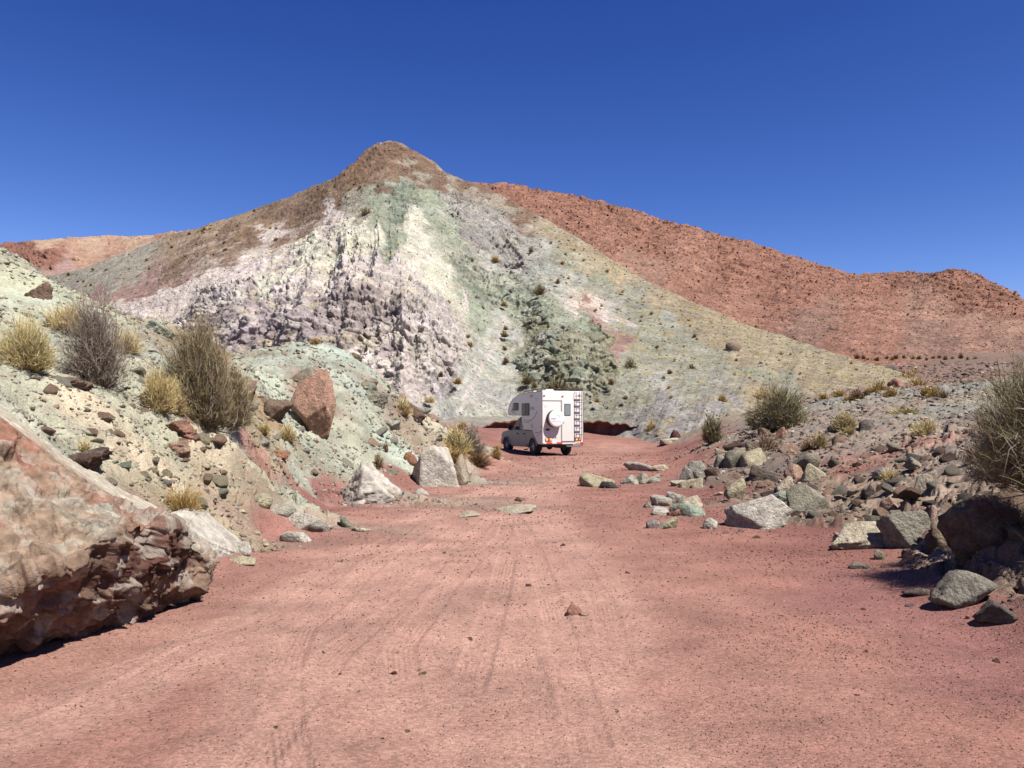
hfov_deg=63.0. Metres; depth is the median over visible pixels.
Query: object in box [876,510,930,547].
boulder
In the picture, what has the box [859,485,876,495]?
stone
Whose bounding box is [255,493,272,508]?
rock
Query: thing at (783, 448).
stone
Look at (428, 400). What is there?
grass tuft
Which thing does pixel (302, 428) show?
stone
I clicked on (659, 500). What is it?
rock
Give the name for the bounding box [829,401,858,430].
grass clump
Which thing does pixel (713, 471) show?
rock
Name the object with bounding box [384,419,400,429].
rock
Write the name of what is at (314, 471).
stone
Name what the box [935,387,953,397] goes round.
shrub
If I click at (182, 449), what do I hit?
rock
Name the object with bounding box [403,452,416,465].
rock
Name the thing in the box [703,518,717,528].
rock
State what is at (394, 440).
stone
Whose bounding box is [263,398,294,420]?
rock
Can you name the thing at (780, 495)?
rock
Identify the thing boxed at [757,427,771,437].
rock
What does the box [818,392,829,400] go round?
shrub
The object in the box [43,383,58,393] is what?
stone
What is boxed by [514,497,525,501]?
stone
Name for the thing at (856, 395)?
shrub
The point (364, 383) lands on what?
stone
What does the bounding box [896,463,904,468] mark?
stone
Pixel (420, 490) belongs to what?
stone
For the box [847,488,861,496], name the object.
stone
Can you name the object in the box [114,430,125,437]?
stone
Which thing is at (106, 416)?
stone
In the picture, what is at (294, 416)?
stone
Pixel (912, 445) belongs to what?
stone
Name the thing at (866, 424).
rock
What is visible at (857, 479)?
stone
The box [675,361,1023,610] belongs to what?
rubble
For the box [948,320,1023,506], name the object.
bush
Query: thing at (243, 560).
stone
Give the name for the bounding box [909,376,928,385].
shrub
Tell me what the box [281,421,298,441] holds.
grass clump
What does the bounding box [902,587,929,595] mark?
stone
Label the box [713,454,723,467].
rock
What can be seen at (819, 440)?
grass clump
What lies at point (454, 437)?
grass clump
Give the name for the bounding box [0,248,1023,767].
ground
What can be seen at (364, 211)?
shrub
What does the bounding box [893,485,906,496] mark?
stone
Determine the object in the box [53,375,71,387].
stone
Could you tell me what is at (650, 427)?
grass clump
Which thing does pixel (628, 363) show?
shrub
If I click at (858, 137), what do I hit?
sky
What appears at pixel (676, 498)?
rock
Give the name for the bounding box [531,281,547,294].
shrub
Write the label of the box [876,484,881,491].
stone
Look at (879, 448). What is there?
stone
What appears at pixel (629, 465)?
rock
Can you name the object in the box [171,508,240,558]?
boulder
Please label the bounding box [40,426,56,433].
stone
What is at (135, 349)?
grass clump
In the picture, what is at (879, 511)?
stone
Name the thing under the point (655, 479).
rock
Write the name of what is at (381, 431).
stone
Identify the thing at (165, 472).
stone
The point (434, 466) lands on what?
boulder
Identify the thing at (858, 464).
stone
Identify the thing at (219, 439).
stone
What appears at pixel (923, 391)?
shrub
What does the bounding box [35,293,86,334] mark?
grass clump
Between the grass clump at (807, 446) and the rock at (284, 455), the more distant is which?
the grass clump at (807, 446)
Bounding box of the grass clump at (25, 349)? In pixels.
[0,303,66,373]
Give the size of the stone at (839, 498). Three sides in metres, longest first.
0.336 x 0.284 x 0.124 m
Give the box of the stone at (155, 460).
[152,457,159,463]
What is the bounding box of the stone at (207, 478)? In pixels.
[203,473,212,483]
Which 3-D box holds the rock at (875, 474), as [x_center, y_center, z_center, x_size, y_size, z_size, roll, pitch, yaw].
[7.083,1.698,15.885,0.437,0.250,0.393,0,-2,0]
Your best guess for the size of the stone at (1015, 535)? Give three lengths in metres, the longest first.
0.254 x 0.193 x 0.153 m
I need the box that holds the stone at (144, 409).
[141,407,149,412]
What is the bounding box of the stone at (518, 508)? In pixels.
[495,504,536,513]
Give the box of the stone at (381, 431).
[376,426,387,435]
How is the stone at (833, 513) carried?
on the ground
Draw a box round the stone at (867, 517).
[860,515,870,520]
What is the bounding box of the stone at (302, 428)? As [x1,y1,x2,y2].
[298,426,304,432]
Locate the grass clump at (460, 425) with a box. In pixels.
[456,420,468,429]
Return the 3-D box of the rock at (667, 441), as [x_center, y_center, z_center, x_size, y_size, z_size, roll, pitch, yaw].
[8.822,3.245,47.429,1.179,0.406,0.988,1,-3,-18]
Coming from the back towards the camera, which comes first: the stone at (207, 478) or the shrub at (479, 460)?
the shrub at (479, 460)
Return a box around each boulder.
[0,405,219,655]
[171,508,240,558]
[290,368,335,438]
[340,462,402,506]
[411,445,459,486]
[724,494,792,529]
[725,342,740,351]
[786,484,830,511]
[831,521,883,549]
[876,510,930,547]
[885,364,897,370]
[887,378,905,386]
[926,501,951,553]
[928,570,998,608]
[937,488,1023,569]
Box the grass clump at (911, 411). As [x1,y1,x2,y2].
[885,405,923,414]
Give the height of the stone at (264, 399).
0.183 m
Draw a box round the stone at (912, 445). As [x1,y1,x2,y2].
[905,443,917,447]
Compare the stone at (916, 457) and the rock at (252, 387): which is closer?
the stone at (916, 457)
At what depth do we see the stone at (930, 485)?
12.15 m
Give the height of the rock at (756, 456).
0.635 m
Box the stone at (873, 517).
[870,515,880,520]
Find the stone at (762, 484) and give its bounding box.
[755,479,773,488]
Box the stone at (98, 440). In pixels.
[90,438,103,442]
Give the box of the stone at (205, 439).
[197,433,211,444]
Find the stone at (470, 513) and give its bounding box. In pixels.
[458,510,479,516]
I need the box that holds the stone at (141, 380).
[137,377,145,383]
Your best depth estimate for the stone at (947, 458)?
14.86 m
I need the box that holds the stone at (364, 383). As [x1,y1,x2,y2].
[361,381,369,386]
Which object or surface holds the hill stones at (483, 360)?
on the hill at (418, 304)
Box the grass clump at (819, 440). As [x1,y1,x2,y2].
[808,431,829,448]
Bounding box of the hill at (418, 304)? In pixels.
[48,140,922,442]
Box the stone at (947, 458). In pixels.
[938,452,957,462]
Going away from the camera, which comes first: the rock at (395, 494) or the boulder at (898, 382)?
the rock at (395, 494)
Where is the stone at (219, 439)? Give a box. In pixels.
[210,434,227,445]
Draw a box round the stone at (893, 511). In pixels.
[889,510,900,513]
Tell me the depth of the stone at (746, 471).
20.24 m
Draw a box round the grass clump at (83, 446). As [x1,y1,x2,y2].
[76,435,94,451]
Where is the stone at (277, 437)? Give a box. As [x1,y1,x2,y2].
[272,434,280,439]
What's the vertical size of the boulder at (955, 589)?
0.301 m
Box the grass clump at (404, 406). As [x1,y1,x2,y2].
[395,396,414,415]
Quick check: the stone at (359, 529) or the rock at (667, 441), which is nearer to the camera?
the stone at (359, 529)
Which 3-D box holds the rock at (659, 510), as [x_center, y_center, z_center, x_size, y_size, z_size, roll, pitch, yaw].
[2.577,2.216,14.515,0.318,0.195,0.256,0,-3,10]
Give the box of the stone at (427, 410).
[422,407,431,414]
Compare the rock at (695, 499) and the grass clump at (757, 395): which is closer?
the rock at (695, 499)
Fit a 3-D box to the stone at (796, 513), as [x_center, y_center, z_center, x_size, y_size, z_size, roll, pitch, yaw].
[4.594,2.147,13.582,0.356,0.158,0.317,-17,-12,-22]
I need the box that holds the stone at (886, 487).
[881,483,893,492]
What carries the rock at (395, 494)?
on the ground
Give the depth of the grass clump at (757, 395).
45.30 m
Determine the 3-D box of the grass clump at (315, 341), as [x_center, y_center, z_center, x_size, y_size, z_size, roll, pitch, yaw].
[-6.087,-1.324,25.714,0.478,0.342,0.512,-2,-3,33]
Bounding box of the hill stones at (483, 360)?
[56,142,909,420]
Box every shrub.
[40,272,143,389]
[360,208,371,215]
[372,452,384,468]
[382,441,388,451]
[437,371,444,376]
[442,439,468,463]
[453,377,463,383]
[462,420,487,454]
[465,339,474,347]
[466,450,494,466]
[490,255,500,261]
[500,330,508,336]
[502,356,509,363]
[520,371,532,384]
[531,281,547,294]
[542,373,568,390]
[567,383,580,390]
[624,357,637,368]
[718,394,727,401]
[743,428,786,451]
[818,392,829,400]
[833,386,845,396]
[841,392,851,402]
[848,386,864,401]
[861,389,871,395]
[866,379,886,390]
[867,385,879,392]
[881,383,897,397]
[899,366,920,379]
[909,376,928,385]
[917,383,929,394]
[923,384,942,397]
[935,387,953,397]
[942,404,1017,487]
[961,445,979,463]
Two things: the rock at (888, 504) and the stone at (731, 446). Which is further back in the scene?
the stone at (731, 446)
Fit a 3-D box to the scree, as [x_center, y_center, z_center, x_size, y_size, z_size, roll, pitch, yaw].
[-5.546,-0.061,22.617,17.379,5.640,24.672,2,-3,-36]
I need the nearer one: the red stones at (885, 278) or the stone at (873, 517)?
the stone at (873, 517)
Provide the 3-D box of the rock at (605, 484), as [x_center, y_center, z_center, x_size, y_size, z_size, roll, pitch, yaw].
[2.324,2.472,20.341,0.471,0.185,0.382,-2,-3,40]
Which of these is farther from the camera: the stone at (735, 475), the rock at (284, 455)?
the stone at (735, 475)
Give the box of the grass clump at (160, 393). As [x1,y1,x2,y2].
[137,360,179,413]
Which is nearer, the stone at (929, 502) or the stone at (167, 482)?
the stone at (167, 482)
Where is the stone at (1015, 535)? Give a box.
[1008,526,1023,539]
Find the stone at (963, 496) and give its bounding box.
[956,493,971,501]
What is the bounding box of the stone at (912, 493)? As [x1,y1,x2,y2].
[897,487,920,500]
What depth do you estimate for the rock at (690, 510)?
14.06 m
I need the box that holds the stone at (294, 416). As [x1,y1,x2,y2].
[288,412,301,422]
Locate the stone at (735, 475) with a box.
[731,472,740,478]
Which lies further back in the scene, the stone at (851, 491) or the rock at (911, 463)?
the rock at (911, 463)
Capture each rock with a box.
[24,281,52,299]
[41,374,93,390]
[68,446,113,469]
[111,447,126,460]
[144,320,176,337]
[166,418,200,439]
[167,440,190,457]
[236,541,251,555]
[239,377,257,399]
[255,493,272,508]
[260,436,269,448]
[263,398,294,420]
[271,504,295,517]
[273,450,290,461]
[279,531,311,542]
[288,511,333,529]
[289,366,315,385]
[307,521,330,531]
[351,352,361,362]
[365,390,388,408]
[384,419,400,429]
[387,489,398,502]
[402,401,426,425]
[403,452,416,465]
[431,432,444,441]
[454,454,469,484]
[579,472,615,486]
[599,481,618,487]
[620,475,638,483]
[623,461,651,470]
[636,473,648,483]
[643,502,651,507]
[646,519,659,527]
[648,464,668,470]
[648,473,660,482]
[650,494,672,505]
[651,505,668,514]
[657,516,678,528]
[659,438,678,444]
[666,491,685,504]
[666,509,680,515]
[669,503,705,516]
[670,430,680,437]
[670,480,684,485]
[679,465,693,479]
[679,478,702,487]
[683,495,702,506]
[688,460,705,478]
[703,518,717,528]
[704,467,720,477]
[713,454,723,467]
[713,492,723,495]
[714,448,726,455]
[723,448,745,468]
[724,478,745,499]
[739,448,766,466]
[748,465,781,481]
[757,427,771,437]
[774,427,786,439]
[774,476,793,492]
[774,491,785,501]
[784,463,802,478]
[793,453,820,470]
[799,463,826,481]
[826,422,854,432]
[831,435,849,445]
[859,419,874,431]
[862,484,875,499]
[872,467,894,479]
[879,497,897,511]
[903,457,920,469]
[914,473,933,496]
[972,599,1018,623]
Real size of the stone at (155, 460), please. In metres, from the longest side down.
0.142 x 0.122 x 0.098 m
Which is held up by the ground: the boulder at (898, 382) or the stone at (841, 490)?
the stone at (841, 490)
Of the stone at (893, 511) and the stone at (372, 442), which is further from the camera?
the stone at (372, 442)
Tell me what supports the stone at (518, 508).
on the ground
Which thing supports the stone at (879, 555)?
on the ground
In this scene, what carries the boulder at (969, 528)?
on the ground
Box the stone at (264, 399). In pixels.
[261,396,266,403]
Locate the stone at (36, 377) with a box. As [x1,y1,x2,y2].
[29,376,40,379]
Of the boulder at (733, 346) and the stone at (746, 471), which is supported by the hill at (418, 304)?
the boulder at (733, 346)
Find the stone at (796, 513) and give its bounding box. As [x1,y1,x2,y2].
[791,510,804,516]
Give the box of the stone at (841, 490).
[830,485,847,495]
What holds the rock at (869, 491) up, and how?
on the ground
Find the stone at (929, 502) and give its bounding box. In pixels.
[922,500,936,504]
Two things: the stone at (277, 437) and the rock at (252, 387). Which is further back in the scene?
the rock at (252, 387)
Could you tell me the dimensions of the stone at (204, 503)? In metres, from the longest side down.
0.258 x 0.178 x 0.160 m
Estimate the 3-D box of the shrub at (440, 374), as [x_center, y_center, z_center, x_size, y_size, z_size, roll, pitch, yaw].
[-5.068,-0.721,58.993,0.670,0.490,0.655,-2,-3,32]
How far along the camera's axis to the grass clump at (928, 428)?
19.79 m
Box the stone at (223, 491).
[218,488,228,495]
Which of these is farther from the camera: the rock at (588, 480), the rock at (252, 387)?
the rock at (588, 480)
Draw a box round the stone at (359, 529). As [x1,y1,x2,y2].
[351,528,370,531]
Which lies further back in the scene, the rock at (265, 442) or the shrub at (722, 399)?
the shrub at (722, 399)
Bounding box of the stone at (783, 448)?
[778,444,798,452]
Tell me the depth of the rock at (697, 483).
19.81 m
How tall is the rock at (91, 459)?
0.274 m
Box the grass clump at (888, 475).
[878,466,901,481]
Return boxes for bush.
[132,290,246,433]
[222,359,258,428]
[700,407,724,443]
[742,398,760,427]
[747,370,811,431]
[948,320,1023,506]
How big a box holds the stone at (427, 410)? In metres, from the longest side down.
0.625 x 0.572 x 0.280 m
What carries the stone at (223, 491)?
on the ground
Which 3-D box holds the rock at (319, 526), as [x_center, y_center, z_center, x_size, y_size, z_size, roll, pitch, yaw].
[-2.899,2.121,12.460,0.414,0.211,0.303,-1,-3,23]
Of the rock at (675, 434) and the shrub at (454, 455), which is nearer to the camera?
the shrub at (454, 455)
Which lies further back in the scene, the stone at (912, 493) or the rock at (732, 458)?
the rock at (732, 458)
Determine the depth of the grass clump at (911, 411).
25.37 m
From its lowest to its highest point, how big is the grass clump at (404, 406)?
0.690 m
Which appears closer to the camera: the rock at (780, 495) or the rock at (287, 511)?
the rock at (287, 511)
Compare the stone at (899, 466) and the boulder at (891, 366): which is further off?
the boulder at (891, 366)
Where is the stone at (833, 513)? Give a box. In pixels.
[823,511,837,516]
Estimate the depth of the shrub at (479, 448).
27.03 m
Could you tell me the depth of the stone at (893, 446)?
18.78 m
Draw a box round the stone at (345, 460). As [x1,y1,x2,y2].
[342,458,353,468]
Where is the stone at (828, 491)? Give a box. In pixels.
[821,488,833,495]
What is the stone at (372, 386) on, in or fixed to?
on the ground
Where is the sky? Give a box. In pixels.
[0,0,1023,298]
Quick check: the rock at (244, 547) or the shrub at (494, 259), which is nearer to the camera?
the rock at (244, 547)
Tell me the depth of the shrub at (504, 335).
79.17 m
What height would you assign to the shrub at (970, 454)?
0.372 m
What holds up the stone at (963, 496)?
on the ground
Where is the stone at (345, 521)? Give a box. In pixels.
[340,515,353,526]
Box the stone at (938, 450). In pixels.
[932,446,945,456]
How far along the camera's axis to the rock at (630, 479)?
21.68 m
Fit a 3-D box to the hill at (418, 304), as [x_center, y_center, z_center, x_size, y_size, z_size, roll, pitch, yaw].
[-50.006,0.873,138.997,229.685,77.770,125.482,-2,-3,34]
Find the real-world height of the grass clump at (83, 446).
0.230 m
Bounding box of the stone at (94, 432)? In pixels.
[86,428,97,435]
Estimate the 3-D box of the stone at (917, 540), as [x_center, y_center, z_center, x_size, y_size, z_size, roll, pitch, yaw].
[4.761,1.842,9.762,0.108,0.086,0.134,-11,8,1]
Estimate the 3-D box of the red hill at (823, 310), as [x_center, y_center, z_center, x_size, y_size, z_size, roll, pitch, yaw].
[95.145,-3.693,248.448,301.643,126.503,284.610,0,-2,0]
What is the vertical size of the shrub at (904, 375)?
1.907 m
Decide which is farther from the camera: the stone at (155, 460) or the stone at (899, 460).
the stone at (899, 460)
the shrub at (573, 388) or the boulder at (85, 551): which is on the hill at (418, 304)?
the shrub at (573, 388)
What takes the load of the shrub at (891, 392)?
on the ground
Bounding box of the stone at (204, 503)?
[198,497,207,508]
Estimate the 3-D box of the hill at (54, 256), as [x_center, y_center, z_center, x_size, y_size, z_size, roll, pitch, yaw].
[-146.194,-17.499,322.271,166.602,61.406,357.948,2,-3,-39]
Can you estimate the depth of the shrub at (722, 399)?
56.41 m
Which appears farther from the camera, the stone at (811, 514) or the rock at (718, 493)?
the rock at (718, 493)
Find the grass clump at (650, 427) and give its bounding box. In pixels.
[644,416,657,431]
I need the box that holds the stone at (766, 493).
[760,490,774,496]
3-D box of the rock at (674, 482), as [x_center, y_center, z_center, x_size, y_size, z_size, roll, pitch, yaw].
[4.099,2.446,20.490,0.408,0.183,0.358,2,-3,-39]
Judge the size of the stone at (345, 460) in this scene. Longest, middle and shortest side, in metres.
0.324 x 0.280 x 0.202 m
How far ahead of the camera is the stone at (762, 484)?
18.10 m
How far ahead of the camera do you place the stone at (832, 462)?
18.92 m
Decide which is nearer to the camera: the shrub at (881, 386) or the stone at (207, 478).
the stone at (207, 478)
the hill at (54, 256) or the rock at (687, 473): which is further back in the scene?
the hill at (54, 256)
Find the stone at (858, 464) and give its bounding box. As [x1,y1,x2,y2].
[852,462,862,467]
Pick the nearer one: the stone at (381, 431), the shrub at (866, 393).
the stone at (381, 431)
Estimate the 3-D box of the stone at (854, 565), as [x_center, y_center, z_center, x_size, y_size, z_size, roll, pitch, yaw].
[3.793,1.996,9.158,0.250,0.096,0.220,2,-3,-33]
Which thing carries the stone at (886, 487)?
on the ground
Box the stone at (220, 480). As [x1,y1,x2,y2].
[212,475,228,486]
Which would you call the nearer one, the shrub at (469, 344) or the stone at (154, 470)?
the stone at (154, 470)
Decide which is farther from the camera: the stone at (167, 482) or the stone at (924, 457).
the stone at (924, 457)
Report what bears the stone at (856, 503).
on the ground
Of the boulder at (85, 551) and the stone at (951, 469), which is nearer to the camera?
the boulder at (85, 551)
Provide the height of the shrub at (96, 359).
1.858 m
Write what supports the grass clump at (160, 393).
on the ground
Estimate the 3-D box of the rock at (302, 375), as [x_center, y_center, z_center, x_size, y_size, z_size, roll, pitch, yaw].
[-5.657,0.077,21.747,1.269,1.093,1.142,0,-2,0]
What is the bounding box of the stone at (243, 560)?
[229,556,256,564]
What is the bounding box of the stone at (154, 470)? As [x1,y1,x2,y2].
[147,467,159,476]
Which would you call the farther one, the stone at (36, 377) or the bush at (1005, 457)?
the stone at (36, 377)
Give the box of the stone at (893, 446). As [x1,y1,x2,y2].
[886,442,900,450]
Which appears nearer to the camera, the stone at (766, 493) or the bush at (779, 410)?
the stone at (766, 493)
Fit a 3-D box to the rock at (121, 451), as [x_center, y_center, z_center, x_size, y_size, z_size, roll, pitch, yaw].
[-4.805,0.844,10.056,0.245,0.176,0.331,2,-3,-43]
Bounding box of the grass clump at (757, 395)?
[750,386,770,399]
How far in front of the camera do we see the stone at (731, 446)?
27.50 m
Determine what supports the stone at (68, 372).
on the ground
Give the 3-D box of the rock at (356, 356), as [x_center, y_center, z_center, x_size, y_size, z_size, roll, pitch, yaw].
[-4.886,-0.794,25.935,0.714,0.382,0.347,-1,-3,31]
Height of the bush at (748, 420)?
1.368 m
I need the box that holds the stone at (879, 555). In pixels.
[874,550,885,559]
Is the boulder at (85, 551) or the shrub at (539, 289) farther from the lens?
the shrub at (539, 289)
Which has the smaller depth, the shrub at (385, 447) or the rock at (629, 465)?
the shrub at (385, 447)
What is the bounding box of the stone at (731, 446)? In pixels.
[722,442,744,450]
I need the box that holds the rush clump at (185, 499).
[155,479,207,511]
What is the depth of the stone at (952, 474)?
13.04 m
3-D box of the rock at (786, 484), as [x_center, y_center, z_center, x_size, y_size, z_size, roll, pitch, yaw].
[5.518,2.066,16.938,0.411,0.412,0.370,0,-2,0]
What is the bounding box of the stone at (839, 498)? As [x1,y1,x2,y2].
[834,496,847,500]
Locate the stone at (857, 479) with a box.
[854,474,864,483]
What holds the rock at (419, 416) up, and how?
on the ground
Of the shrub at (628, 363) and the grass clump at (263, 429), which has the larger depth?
the shrub at (628, 363)
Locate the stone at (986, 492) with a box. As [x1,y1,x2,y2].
[976,491,990,493]
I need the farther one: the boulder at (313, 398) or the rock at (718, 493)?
the boulder at (313, 398)
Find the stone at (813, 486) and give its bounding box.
[807,484,817,489]
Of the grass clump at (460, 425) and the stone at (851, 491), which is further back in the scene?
the grass clump at (460, 425)
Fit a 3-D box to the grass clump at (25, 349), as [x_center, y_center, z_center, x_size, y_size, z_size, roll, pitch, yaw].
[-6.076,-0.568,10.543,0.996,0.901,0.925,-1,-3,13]
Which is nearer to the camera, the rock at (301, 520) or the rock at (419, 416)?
the rock at (301, 520)
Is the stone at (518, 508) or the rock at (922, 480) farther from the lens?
the stone at (518, 508)
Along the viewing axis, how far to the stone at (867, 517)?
11.85 m
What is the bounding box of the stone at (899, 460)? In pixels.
[894,458,905,462]
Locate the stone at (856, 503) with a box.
[850,500,861,506]
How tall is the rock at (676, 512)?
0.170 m
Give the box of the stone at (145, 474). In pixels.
[140,471,151,478]
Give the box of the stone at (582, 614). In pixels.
[579,612,588,615]
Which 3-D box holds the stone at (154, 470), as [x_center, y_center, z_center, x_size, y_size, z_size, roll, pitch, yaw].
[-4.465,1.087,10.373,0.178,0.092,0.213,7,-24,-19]
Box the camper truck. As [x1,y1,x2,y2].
[501,388,582,454]
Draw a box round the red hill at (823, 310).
[473,182,1023,366]
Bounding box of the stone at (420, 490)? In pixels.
[415,488,428,495]
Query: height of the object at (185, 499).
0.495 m
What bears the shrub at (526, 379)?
on the hill at (418, 304)
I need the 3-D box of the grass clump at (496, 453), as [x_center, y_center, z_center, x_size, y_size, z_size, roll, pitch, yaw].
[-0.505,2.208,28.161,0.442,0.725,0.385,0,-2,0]
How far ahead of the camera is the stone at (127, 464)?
9.79 m
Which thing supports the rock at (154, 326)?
on the ground
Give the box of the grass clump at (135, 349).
[110,324,147,353]
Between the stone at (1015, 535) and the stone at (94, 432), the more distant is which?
the stone at (94, 432)
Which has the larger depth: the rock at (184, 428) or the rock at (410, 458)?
the rock at (410, 458)
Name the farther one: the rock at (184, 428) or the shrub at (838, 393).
the shrub at (838, 393)
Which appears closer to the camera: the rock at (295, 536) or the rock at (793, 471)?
the rock at (295, 536)
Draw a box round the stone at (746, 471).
[742,468,749,475]
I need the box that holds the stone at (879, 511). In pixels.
[872,507,888,515]
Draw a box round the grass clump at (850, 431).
[838,424,858,434]
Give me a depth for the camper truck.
37.96 m
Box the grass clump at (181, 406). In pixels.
[167,377,191,415]
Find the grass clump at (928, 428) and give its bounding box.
[903,409,943,436]
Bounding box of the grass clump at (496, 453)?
[491,440,501,459]
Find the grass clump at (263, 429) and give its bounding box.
[256,423,272,433]
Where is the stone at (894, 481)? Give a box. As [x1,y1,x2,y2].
[885,477,907,485]
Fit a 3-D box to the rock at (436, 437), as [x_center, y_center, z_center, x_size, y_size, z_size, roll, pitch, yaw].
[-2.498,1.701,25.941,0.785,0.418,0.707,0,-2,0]
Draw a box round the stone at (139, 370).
[131,367,145,375]
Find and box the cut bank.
[477,420,635,435]
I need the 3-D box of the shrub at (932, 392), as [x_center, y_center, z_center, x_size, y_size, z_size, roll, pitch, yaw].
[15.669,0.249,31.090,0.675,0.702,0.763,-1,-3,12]
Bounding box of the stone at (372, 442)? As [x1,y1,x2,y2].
[367,438,380,446]
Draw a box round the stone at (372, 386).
[367,381,377,390]
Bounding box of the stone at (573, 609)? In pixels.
[566,602,581,615]
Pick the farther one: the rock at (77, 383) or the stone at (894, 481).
the stone at (894, 481)
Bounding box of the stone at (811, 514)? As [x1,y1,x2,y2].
[807,511,822,518]
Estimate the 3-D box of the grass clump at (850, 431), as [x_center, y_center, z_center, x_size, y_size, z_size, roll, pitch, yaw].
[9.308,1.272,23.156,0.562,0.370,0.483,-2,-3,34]
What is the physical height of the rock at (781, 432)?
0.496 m
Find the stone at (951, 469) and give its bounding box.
[944,464,959,474]
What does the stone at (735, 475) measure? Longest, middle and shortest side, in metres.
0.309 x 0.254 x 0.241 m
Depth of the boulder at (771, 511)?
12.58 m
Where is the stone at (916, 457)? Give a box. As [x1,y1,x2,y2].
[904,453,921,461]
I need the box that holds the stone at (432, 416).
[427,414,439,422]
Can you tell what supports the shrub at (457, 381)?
on the hill at (418, 304)
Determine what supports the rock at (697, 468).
on the ground
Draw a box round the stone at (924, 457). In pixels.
[919,455,933,461]
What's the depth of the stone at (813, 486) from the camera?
16.49 m
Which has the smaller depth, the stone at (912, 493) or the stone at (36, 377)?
the stone at (36, 377)
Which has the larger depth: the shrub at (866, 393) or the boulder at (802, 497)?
the shrub at (866, 393)
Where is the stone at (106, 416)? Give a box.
[97,412,112,421]
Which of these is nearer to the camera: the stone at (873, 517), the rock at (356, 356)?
the stone at (873, 517)
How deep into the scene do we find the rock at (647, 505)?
15.71 m
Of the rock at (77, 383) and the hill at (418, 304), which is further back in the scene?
the hill at (418, 304)
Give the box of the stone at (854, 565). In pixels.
[847,562,872,568]
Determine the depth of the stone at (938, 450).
16.30 m
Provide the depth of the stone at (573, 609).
6.79 m
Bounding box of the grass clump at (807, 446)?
[800,438,814,450]
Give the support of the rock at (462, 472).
on the ground
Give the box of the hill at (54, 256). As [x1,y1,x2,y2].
[0,230,186,275]
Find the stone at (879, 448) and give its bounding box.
[873,444,886,452]
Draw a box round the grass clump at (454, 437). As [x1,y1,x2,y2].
[441,419,480,453]
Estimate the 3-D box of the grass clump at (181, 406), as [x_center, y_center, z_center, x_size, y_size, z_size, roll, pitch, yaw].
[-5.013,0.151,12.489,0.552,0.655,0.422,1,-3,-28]
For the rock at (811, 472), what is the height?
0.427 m
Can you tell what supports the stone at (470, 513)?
on the ground
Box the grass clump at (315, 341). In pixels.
[309,336,320,344]
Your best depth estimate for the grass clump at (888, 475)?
14.95 m
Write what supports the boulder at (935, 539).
on the ground
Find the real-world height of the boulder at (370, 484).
0.948 m
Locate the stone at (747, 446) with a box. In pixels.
[745,440,753,449]
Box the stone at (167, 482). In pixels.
[159,478,171,485]
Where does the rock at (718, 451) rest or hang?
on the ground
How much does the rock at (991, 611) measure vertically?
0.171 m
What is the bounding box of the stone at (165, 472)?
[161,469,172,477]
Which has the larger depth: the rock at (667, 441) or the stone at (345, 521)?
the rock at (667, 441)
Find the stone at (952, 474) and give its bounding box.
[947,473,961,476]
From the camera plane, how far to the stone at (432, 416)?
27.76 m
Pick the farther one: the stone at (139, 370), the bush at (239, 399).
the bush at (239, 399)
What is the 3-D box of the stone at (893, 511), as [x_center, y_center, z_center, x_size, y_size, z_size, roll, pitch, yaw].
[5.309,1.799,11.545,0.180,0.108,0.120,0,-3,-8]
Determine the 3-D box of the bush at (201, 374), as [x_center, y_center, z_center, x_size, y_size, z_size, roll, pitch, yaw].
[-4.927,-0.350,12.934,1.648,2.369,1.604,0,-2,0]
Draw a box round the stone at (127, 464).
[120,461,131,467]
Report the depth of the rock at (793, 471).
18.84 m
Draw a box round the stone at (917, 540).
[914,537,923,543]
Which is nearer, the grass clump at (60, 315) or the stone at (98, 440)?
the stone at (98, 440)
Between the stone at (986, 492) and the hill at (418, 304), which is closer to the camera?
the stone at (986, 492)
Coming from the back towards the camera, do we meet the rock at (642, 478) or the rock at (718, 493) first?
the rock at (642, 478)
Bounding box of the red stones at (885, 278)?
[479,182,1023,365]
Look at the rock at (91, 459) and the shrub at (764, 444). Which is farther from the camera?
the shrub at (764, 444)
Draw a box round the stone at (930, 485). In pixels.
[926,481,937,489]
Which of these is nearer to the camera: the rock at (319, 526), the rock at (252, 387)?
the rock at (319, 526)
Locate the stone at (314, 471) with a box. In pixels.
[310,469,318,474]
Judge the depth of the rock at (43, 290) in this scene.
14.34 m
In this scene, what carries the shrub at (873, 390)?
on the ground
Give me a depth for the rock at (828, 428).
24.40 m
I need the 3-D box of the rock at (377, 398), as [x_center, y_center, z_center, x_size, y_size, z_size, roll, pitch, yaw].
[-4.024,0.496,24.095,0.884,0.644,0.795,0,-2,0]
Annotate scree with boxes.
[0,247,512,551]
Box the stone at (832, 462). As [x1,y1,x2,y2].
[828,458,840,467]
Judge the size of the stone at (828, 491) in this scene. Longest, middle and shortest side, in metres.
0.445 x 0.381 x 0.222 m
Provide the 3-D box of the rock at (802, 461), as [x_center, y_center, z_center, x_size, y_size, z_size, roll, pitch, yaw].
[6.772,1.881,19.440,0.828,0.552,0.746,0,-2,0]
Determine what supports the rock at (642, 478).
on the ground
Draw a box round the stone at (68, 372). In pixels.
[63,370,76,374]
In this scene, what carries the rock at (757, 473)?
on the ground
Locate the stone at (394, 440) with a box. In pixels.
[390,436,397,444]
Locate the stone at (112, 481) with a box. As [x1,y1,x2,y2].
[106,477,117,485]
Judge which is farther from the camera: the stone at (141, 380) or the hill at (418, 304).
the hill at (418, 304)

